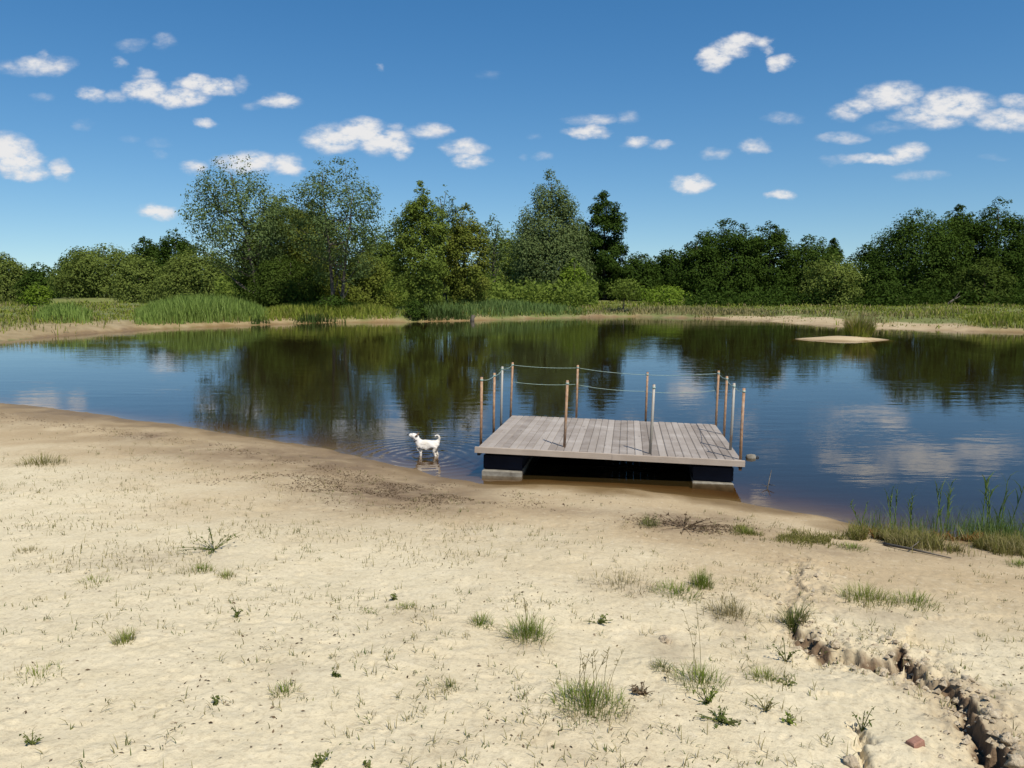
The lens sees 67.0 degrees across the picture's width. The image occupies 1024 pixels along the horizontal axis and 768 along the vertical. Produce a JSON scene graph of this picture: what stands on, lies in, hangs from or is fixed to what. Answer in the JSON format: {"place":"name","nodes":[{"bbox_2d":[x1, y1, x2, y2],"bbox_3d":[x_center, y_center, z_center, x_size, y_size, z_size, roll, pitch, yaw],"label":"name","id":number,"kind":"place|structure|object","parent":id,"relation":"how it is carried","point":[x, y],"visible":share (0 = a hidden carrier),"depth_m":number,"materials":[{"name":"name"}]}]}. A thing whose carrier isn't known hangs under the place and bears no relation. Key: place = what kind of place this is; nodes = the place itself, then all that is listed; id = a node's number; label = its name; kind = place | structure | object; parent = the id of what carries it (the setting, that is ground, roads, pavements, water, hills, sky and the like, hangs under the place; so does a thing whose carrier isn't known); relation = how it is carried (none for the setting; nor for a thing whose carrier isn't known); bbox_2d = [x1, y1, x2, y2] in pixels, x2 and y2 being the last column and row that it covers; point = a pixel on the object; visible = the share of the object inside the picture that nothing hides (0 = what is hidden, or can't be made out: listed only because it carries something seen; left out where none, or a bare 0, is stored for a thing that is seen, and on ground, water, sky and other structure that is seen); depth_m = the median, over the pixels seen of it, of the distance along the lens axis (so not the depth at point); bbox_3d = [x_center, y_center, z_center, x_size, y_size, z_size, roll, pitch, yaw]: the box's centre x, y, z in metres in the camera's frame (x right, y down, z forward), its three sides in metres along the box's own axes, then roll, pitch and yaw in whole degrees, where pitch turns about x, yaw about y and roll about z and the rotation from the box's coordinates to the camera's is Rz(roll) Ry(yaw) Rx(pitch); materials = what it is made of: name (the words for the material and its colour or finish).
{"place":"outdoors","nodes":[
{"label":"outdoors","id":0,"kind":"place"},
{"bbox_2d":[0,293,1023,767],"bbox_3d":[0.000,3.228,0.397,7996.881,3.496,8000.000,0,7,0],"label":"ground","id":1,"kind":"structure","parent":0,"point":[830,455],"depth_m":5.63,"materials":[{"name":"sand"}]},
{"bbox_2d":[0,252,29,296],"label":"round tree","id":2,"kind":"object","parent":1,"relation":"on","point":[9,278],"visible":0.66,"depth_m":245.05,"materials":[{"name":"green plant"}]},
{"bbox_2d":[15,282,54,305],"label":"waterside shrub","id":3,"kind":"object","parent":1,"relation":"on","point":[31,295],"visible":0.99,"depth_m":79.04,"materials":[{"name":"green plant"}]},
{"bbox_2d":[3,659,68,685],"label":"grass tuft","id":4,"kind":"object","parent":1,"relation":"on","point":[34,671],"visible":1,"depth_m":3.62,"materials":[{"name":"plant"}]},
{"bbox_2d":[11,262,63,296],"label":"round tree","id":5,"kind":"object","parent":1,"relation":"on","point":[30,277],"visible":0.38,"depth_m":230.03,"materials":[{"name":"green plant"}]},
{"bbox_2d":[9,452,75,466],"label":"grass tuft","id":6,"kind":"object","parent":1,"relation":"on","point":[40,461],"visible":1,"depth_m":9.98,"materials":[{"name":"plant"}]},
{"bbox_2d":[31,300,96,324],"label":"reeds","id":7,"kind":"object","parent":1,"relation":"on","point":[70,311],"visible":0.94,"depth_m":48.24,"materials":[{"name":"plant"}]},
{"bbox_2d":[47,250,99,298],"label":"round tree","id":8,"kind":"object","parent":1,"relation":"on","point":[56,296],"visible":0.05,"depth_m":200.14,"materials":[{"name":"green plant"}]},
{"bbox_2d":[44,242,161,297],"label":"willow bush","id":9,"kind":"object","parent":1,"relation":"on","point":[88,271],"visible":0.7,"depth_m":148.48,"materials":[{"name":"green plant"}]},
{"bbox_2d":[108,625,137,646],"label":"grass tuft","id":10,"kind":"object","parent":1,"relation":"on","point":[124,636],"visible":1,"depth_m":4.02,"materials":[{"name":"plant"}]},
{"bbox_2d":[106,257,168,302],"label":"willow bush","id":11,"kind":"object","parent":1,"relation":"on","point":[127,284],"visible":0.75,"depth_m":136.66,"materials":[{"name":"green plant"}]},
{"bbox_2d":[126,236,161,287],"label":"oak tree","id":12,"kind":"object","parent":1,"relation":"on","point":[149,248],"visible":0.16,"depth_m":190.79,"materials":[{"name":"green plant"}]},
{"bbox_2d":[149,228,195,294],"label":"oak tree","id":13,"kind":"object","parent":1,"relation":"on","point":[166,249],"visible":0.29,"depth_m":185.70,"materials":[{"name":"green plant"}]},
{"bbox_2d":[134,243,237,301],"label":"willow bush","id":14,"kind":"object","parent":1,"relation":"on","point":[200,278],"visible":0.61,"depth_m":113.54,"materials":[{"name":"green plant"}]},
{"bbox_2d":[131,290,268,325],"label":"reeds","id":15,"kind":"object","parent":1,"relation":"on","point":[199,308],"visible":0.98,"depth_m":53.22,"materials":[{"name":"plant"}]},
{"bbox_2d":[178,527,242,554],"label":"weed","id":16,"kind":"object","parent":1,"relation":"on","point":[211,548],"visible":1,"depth_m":6.02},
{"bbox_2d":[175,154,297,293],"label":"airy tree","id":17,"kind":"object","parent":1,"relation":"on","point":[226,227],"visible":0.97,"depth_m":69.88,"materials":[{"name":"green plant"}]},
{"bbox_2d":[0,454,507,575],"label":"sparse grass","id":18,"kind":"structure","parent":1,"relation":"on","point":[219,535],"depth_m":6.32,"materials":[{"name":"plant"}]},
{"bbox_2d":[225,229,289,306],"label":"bushy tree","id":19,"kind":"object","parent":1,"relation":"on","point":[241,281],"visible":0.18,"depth_m":73.80,"materials":[{"name":"green plant"}]},
{"bbox_2d":[240,189,313,301],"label":"bushy tree","id":20,"kind":"object","parent":1,"relation":"on","point":[287,224],"visible":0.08,"depth_m":74.94,"materials":[{"name":"green plant"}]},
{"bbox_2d":[265,673,304,698],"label":"grass tuft","id":21,"kind":"object","parent":1,"relation":"on","point":[286,690],"visible":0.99,"depth_m":3.49,"materials":[{"name":"plant"}]},
{"bbox_2d":[240,255,335,307],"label":"shrub","id":22,"kind":"object","parent":1,"relation":"on","point":[272,285],"visible":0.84,"depth_m":65.81,"materials":[{"name":"green plant"}]},
{"bbox_2d":[284,200,350,300],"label":"bushy tree","id":23,"kind":"object","parent":1,"relation":"on","point":[297,255],"visible":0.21,"depth_m":73.39,"materials":[{"name":"green plant"}]},
{"bbox_2d":[311,749,332,767],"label":"weed","id":24,"kind":"object","parent":1,"relation":"on","point":[318,764],"visible":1,"depth_m":2.88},
{"bbox_2d":[261,300,403,320],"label":"reeds","id":25,"kind":"object","parent":1,"relation":"on","point":[274,311],"visible":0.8,"depth_m":59.14,"materials":[{"name":"green plant"}]},
{"bbox_2d":[313,294,351,311],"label":"waterside shrub","id":26,"kind":"object","parent":1,"relation":"on","point":[335,300],"visible":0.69,"depth_m":60.12,"materials":[{"name":"green plant"}]},
{"bbox_2d":[279,156,387,303],"bbox_3d":[-14.196,-11.648,61.015,8.755,12.261,7.733,0,7,0],"label":"airy tree","id":27,"kind":"object","parent":1,"relation":"on","point":[327,226],"visible":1,"depth_m":60.41,"materials":[{"name":"green plant"}]},
{"bbox_2d":[333,249,405,306],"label":"shrub","id":28,"kind":"object","parent":1,"relation":"on","point":[373,283],"visible":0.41,"depth_m":76.04,"materials":[{"name":"green plant"}]},
{"bbox_2d":[359,227,402,295],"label":"bushy tree","id":29,"kind":"object","parent":1,"relation":"on","point":[383,256],"visible":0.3,"depth_m":95.82,"materials":[{"name":"green plant"}]},
{"bbox_2d":[0,413,773,538],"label":"wrack","id":30,"kind":"object","parent":1,"relation":"on","point":[712,531],"visible":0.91,"depth_m":9.02,"materials":[{"name":"plant"}]},
{"bbox_2d":[379,207,408,286],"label":"slender tree","id":31,"kind":"object","parent":1,"relation":"on","point":[392,224],"visible":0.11,"depth_m":97.91,"materials":[{"name":"green plant"}]},
{"bbox_2d":[214,271,598,307],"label":"undergrowth","id":32,"kind":"object","parent":1,"relation":"on","point":[545,294],"visible":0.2,"depth_m":82.04,"materials":[{"name":"green plant"}]},
{"bbox_2d":[404,298,429,317],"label":"waterside shrub","id":33,"kind":"object","parent":1,"relation":"on","point":[418,309],"visible":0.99,"depth_m":59.40,"materials":[{"name":"green plant"}]},
{"bbox_2d":[386,180,453,308],"bbox_3d":[-7.412,-11.212,63.265,5.296,10.664,5.135,3,8,23],"label":"bushy tree","id":34,"kind":"object","parent":1,"relation":"on","point":[428,269],"visible":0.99,"depth_m":62.27,"materials":[{"name":"green plant"}]},
{"bbox_2d":[407,433,439,461],"bbox_3d":[-1.334,0.955,11.707,0.507,0.436,0.163,0,7,0],"label":"dog","id":35,"kind":"object","parent":1,"relation":"on","point":[421,445],"visible":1,"depth_m":11.65},
{"bbox_2d":[411,305,469,320],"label":"reeds","id":36,"kind":"object","parent":1,"relation":"on","point":[446,315],"visible":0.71,"depth_m":60.81,"materials":[{"name":"plant"}]},
{"bbox_2d":[432,184,460,303],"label":"slender tree","id":37,"kind":"object","parent":1,"relation":"on","point":[448,216],"visible":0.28,"depth_m":67.63,"materials":[{"name":"green plant"}]},
{"bbox_2d":[438,203,493,309],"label":"bushy tree","id":38,"kind":"object","parent":1,"relation":"on","point":[464,243],"visible":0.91,"depth_m":65.24,"materials":[{"name":"green plant"}]},
{"bbox_2d":[467,611,504,630],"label":"grass tuft","id":39,"kind":"object","parent":1,"relation":"on","point":[477,620],"visible":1,"depth_m":4.47,"materials":[{"name":"plant"}]},
{"bbox_2d":[392,297,587,318],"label":"reeds","id":40,"kind":"object","parent":1,"relation":"on","point":[509,306],"visible":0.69,"depth_m":65.86,"materials":[{"name":"plant"}]},
{"bbox_2d":[481,213,507,281],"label":"slender tree","id":41,"kind":"object","parent":1,"relation":"on","point":[493,253],"visible":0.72,"depth_m":110.25,"materials":[{"name":"green plant"}]},
{"bbox_2d":[482,228,519,290],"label":"bushy tree","id":42,"kind":"object","parent":1,"relation":"on","point":[504,252],"visible":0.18,"depth_m":118.85,"materials":[{"name":"green plant"}]},
{"bbox_2d":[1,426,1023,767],"bbox_3d":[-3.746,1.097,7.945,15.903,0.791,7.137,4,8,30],"label":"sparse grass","id":43,"kind":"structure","parent":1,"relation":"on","point":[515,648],"depth_m":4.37,"materials":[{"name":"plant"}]},
{"bbox_2d":[1,444,1023,766],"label":"beach litter","id":44,"kind":"object","parent":1,"relation":"on","point":[413,646],"visible":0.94,"depth_m":3.93,"materials":[{"name":"brown"}]},
{"bbox_2d":[494,598,562,652],"bbox_3d":[0.069,1.322,4.281,0.480,0.244,0.508,0,7,0],"label":"grass tuft","id":45,"kind":"object","parent":1,"relation":"on","point":[530,630],"visible":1,"depth_m":4.31,"materials":[{"name":"plant"}]},
{"bbox_2d":[498,169,602,299],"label":"silver willow","id":46,"kind":"object","parent":1,"relation":"on","point":[547,253],"visible":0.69,"depth_m":96.22,"materials":[{"name":"green plant"}]},
{"bbox_2d":[557,257,592,301],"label":"shrub","id":47,"kind":"object","parent":1,"relation":"on","point":[574,274],"visible":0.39,"depth_m":93.69,"materials":[{"name":"green plant"}]},
{"bbox_2d":[540,646,647,729],"bbox_3d":[0.347,1.319,3.475,0.546,0.329,0.516,-3,8,-21],"label":"grass tuft","id":48,"kind":"object","parent":1,"relation":"on","point":[590,702],"visible":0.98,"depth_m":3.48,"materials":[{"name":"green grass"}]},
{"bbox_2d":[579,190,629,299],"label":"oak tree","id":49,"kind":"object","parent":1,"relation":"on","point":[604,261],"visible":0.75,"depth_m":124.14,"materials":[{"name":"green plant"}]},
{"bbox_2d":[574,567,660,597],"bbox_3d":[0.766,1.378,5.420,0.730,0.119,0.660,0,7,0],"label":"grass tuft","id":50,"kind":"object","parent":1,"relation":"on","point":[619,575],"visible":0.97,"depth_m":5.44,"materials":[{"name":"plant"}]},
{"bbox_2d":[604,277,642,308],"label":"young tree","id":51,"kind":"object","parent":1,"relation":"on","point":[631,291],"visible":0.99,"depth_m":70.97,"materials":[{"name":"green plant"}]},
{"bbox_2d":[610,251,663,300],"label":"bushy tree","id":52,"kind":"object","parent":1,"relation":"on","point":[637,269],"visible":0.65,"depth_m":122.99,"materials":[{"name":"green plant"}]},
{"bbox_2d":[629,681,652,695],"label":"weed","id":53,"kind":"object","parent":1,"relation":"on","point":[642,691],"visible":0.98,"depth_m":3.64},
{"bbox_2d":[636,512,669,527],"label":"grass tuft","id":54,"kind":"object","parent":1,"relation":"on","point":[648,524],"visible":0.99,"depth_m":7.39,"materials":[{"name":"plant"}]},
{"bbox_2d":[648,657,678,672],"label":"grass tuft","id":55,"kind":"object","parent":1,"relation":"on","point":[663,666],"visible":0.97,"depth_m":3.99,"materials":[{"name":"plant"}]},
{"bbox_2d":[637,285,699,304],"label":"shrub","id":56,"kind":"object","parent":1,"relation":"on","point":[661,296],"visible":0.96,"depth_m":90.19,"materials":[{"name":"green plant"}]},
{"bbox_2d":[654,247,685,295],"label":"bushy tree","id":57,"kind":"object","parent":1,"relation":"on","point":[666,263],"visible":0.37,"depth_m":136.71,"materials":[{"name":"green plant"}]},
{"bbox_2d":[642,575,712,603],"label":"grass tuft","id":58,"kind":"object","parent":1,"relation":"on","point":[676,593],"visible":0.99,"depth_m":5.29,"materials":[{"name":"plant"}]},
{"bbox_2d":[578,304,782,317],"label":"reeds","id":59,"kind":"object","parent":1,"relation":"on","point":[696,310],"visible":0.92,"depth_m":69.89,"materials":[{"name":"green plant"}]},
{"bbox_2d":[642,511,726,534],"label":"weed","id":60,"kind":"object","parent":1,"relation":"on","point":[684,524],"visible":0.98,"depth_m":7.43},
{"bbox_2d":[667,234,726,300],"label":"oak tree","id":61,"kind":"object","parent":1,"relation":"on","point":[690,274],"visible":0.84,"depth_m":100.80,"materials":[{"name":"green plant"}]},
{"bbox_2d":[658,602,735,699],"bbox_3d":[0.920,1.298,3.814,0.408,0.443,0.404,-1,7,-10],"label":"grass tuft","id":62,"kind":"object","parent":1,"relation":"on","point":[699,672],"visible":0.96,"depth_m":3.85,"materials":[{"name":"green grass"}]},
{"bbox_2d":[685,565,722,589],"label":"grass tuft","id":63,"kind":"object","parent":1,"relation":"on","point":[699,577],"visible":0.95,"depth_m":5.50,"materials":[{"name":"plant"}]},
{"bbox_2d":[693,686,718,704],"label":"weed","id":64,"kind":"object","parent":1,"relation":"on","point":[707,700],"visible":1,"depth_m":3.62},
{"bbox_2d":[694,706,740,728],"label":"weed","id":65,"kind":"object","parent":1,"relation":"on","point":[722,718],"visible":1,"depth_m":3.42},
{"bbox_2d":[694,218,766,301],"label":"oak tree","id":66,"kind":"object","parent":1,"relation":"on","point":[739,271],"visible":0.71,"depth_m":102.49,"materials":[{"name":"green plant"}]},
{"bbox_2d":[696,592,772,626],"bbox_3d":[1.393,1.403,4.907,0.478,0.183,0.465,0,7,0],"label":"grass tuft","id":67,"kind":"object","parent":1,"relation":"on","point":[731,612],"visible":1,"depth_m":4.91,"materials":[{"name":"plant"}]},
{"bbox_2d":[741,662,793,682],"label":"grass tuft","id":68,"kind":"object","parent":1,"relation":"on","point":[766,675],"visible":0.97,"depth_m":4.01,"materials":[{"name":"plant"}]},
{"bbox_2d":[744,220,799,300],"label":"oak tree","id":69,"kind":"object","parent":1,"relation":"on","point":[780,275],"visible":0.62,"depth_m":105.25,"materials":[{"name":"green plant"}]},
{"bbox_2d":[767,598,821,635],"bbox_3d":[1.771,1.436,4.830,0.408,0.252,0.452,0,7,0],"label":"grass tuft","id":70,"kind":"object","parent":1,"relation":"on","point":[790,621],"visible":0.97,"depth_m":4.81,"materials":[{"name":"plant"}]},
{"bbox_2d":[730,518,859,553],"bbox_3d":[2.706,1.453,7.488,1.211,0.250,1.627,3,8,26],"label":"sedge","id":71,"kind":"object","parent":1,"relation":"on","point":[801,538],"visible":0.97,"depth_m":7.35,"materials":[{"name":"plant"}]},
{"bbox_2d":[774,234,842,300],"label":"oak tree","id":72,"kind":"object","parent":1,"relation":"on","point":[813,253],"visible":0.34,"depth_m":108.70,"materials":[{"name":"green plant"}]},
{"bbox_2d":[793,254,868,306],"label":"light bush","id":73,"kind":"object","parent":1,"relation":"on","point":[835,279],"visible":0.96,"depth_m":84.14,"materials":[{"name":"green plant"}]},
{"bbox_2d":[820,238,845,296],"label":"slender tree","id":74,"kind":"object","parent":1,"relation":"on","point":[834,241],"visible":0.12,"depth_m":122.86,"materials":[{"name":"green plant"}]},
{"bbox_2d":[842,754,859,767],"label":"sand clod","id":75,"kind":"object","parent":1,"relation":"on","point":[850,760],"visible":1,"depth_m":3.13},
{"bbox_2d":[685,282,1023,306],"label":"undergrowth","id":76,"kind":"object","parent":1,"relation":"on","point":[933,298],"visible":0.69,"depth_m":85.60,"materials":[{"name":"green plant"}]},
{"bbox_2d":[819,579,904,609],"bbox_3d":[2.437,1.458,5.424,0.557,0.177,0.621,-4,8,-27],"label":"grass tuft","id":77,"kind":"object","parent":1,"relation":"on","point":[866,595],"visible":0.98,"depth_m":5.41,"materials":[{"name":"plant"}]},
{"bbox_2d":[837,310,887,337],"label":"rush tuft","id":78,"kind":"object","parent":1,"relation":"on","point":[860,328],"visible":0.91,"depth_m":38.27,"materials":[{"name":"green plant"}]},
{"bbox_2d":[852,706,875,731],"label":"weed","id":79,"kind":"object","parent":1,"relation":"on","point":[863,727],"visible":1,"depth_m":3.47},
{"bbox_2d":[843,241,887,288],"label":"oak tree","id":80,"kind":"object","parent":1,"relation":"on","point":[862,260],"visible":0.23,"depth_m":119.75,"materials":[{"name":"green plant"}]},
{"bbox_2d":[854,261,902,305],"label":"shrub","id":81,"kind":"object","parent":1,"relation":"on","point":[885,284],"visible":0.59,"depth_m":88.52,"materials":[{"name":"green plant"}]},
{"bbox_2d":[766,564,1021,767],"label":"sand rubble","id":82,"kind":"object","parent":1,"relation":"on","point":[995,733],"visible":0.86,"depth_m":3.96,"materials":[{"name":"sand"}]},
{"bbox_2d":[884,587,943,614],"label":"grass tuft","id":83,"kind":"object","parent":1,"relation":"on","point":[913,599],"visible":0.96,"depth_m":5.41,"materials":[{"name":"plant"}]},
{"bbox_2d":[905,735,924,748],"bbox_3d":[1.717,1.525,3.296,0.083,0.038,0.053,-10,18,-27],"label":"brick piece","id":84,"kind":"object","parent":1,"relation":"on","point":[916,741],"visible":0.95,"depth_m":3.28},
{"bbox_2d":[883,541,950,558],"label":"branch","id":85,"kind":"object","parent":1,"relation":"on","point":[899,546],"visible":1,"depth_m":7.00,"materials":[{"name":"brown plant"}]},
{"bbox_2d":[865,207,982,301],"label":"domed tree","id":86,"kind":"object","parent":1,"relation":"on","point":[906,263],"visible":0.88,"depth_m":92.34,"materials":[{"name":"green plant"}]},
{"bbox_2d":[837,518,1023,558],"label":"waterside grass","id":87,"kind":"structure","parent":1,"relation":"on","point":[854,529],"depth_m":7.37,"materials":[{"name":"plant"}]},
{"bbox_2d":[855,502,1023,539],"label":"rushes","id":88,"kind":"object","parent":1,"relation":"on","point":[988,528],"visible":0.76,"depth_m":7.95,"materials":[{"name":"plant"}]},
{"bbox_2d":[921,204,985,293],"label":"domed tree","id":89,"kind":"object","parent":1,"relation":"on","point":[969,231],"visible":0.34,"depth_m":94.85,"materials":[{"name":"green plant"}]},
{"bbox_2d":[944,257,1020,304],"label":"shrub","id":90,"kind":"object","parent":1,"relation":"on","point":[996,283],"visible":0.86,"depth_m":86.12,"materials":[{"name":"green plant"}]},
{"bbox_2d":[959,196,1023,298],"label":"oak tree","id":91,"kind":"object","parent":1,"relation":"on","point":[1011,253],"visible":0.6,"depth_m":93.69,"materials":[{"name":"green plant"}]},
{"bbox_2d":[981,706,1002,718],"bbox_3d":[2.191,1.510,3.527,0.096,0.067,0.088,-4,8,-29],"label":"sand clod","id":92,"kind":"object","parent":1,"relation":"on","point":[991,711],"visible":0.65,"depth_m":3.51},
{"bbox_2d":[961,312,1023,328],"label":"reeds","id":93,"kind":"object","parent":1,"relation":"on","point":[1006,317],"visible":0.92,"depth_m":47.27,"materials":[{"name":"green plant"}]},
{"bbox_2d":[978,471,1023,530],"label":"reed clump","id":94,"kind":"object","parent":1,"relation":"on","point":[990,494],"visible":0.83,"depth_m":7.98,"materials":[{"name":"plant"}]},
{"bbox_2d":[998,732,1021,745],"bbox_3d":[2.139,1.530,3.325,0.086,0.054,0.068,4,8,31],"label":"sand clod","id":95,"kind":"object","parent":1,"relation":"on","point":[1008,738],"visible":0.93,"depth_m":3.31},
{"bbox_2d":[1004,753,1023,767],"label":"sand clod","id":96,"kind":"object","parent":1,"relation":"on","point":[1016,760],"visible":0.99,"depth_m":3.09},
{"bbox_2d":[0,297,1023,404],"bbox_3d":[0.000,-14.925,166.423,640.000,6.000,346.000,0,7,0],"label":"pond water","id":97,"kind":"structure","parent":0,"point":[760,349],"depth_m":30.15,"materials":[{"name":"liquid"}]},
{"bbox_2d":[289,312,346,322],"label":"reeds","id":98,"kind":"object","parent":97,"relation":"in","point":[310,318],"visible":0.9,"depth_m":57.36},
{"bbox_2d":[475,362,745,491],"bbox_3d":[1.457,0.571,11.681,3.566,1.474,3.238,2,6,8],"label":"floating dock","id":99,"kind":"object","parent":97,"relation":"on","point":[705,456],"visible":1,"depth_m":10.81,"materials":[{"name":"grey wood"}]},
{"bbox_2d":[932,478,958,530],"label":"reed clump","id":100,"kind":"object","parent":97,"relation":"in","point":[948,506],"visible":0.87,"depth_m":8.09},
{"bbox_2d":[932,528,989,541],"bbox_3d":[4.382,1.511,7.606,0.699,0.159,0.559,2,7,15],"label":"sorrel","id":101,"kind":"object","parent":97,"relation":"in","point":[952,538],"visible":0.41,"depth_m":7.67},
{"bbox_2d":[0,299,1023,335],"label":"meadow grass","id":102,"kind":"structure","parent":0,"point":[118,318],"depth_m":67.73,"materials":[{"name":"plant"}]},
{"bbox_2d":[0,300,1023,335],"bbox_3d":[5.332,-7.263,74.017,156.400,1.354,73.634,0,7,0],"label":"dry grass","id":103,"kind":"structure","parent":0,"point":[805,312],"depth_m":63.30,"materials":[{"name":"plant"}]},
{"bbox_2d":[0,0,1023,274],"label":"sky","id":104,"kind":"structure","parent":0,"point":[828,119],"materials":[{"name":"blue"}]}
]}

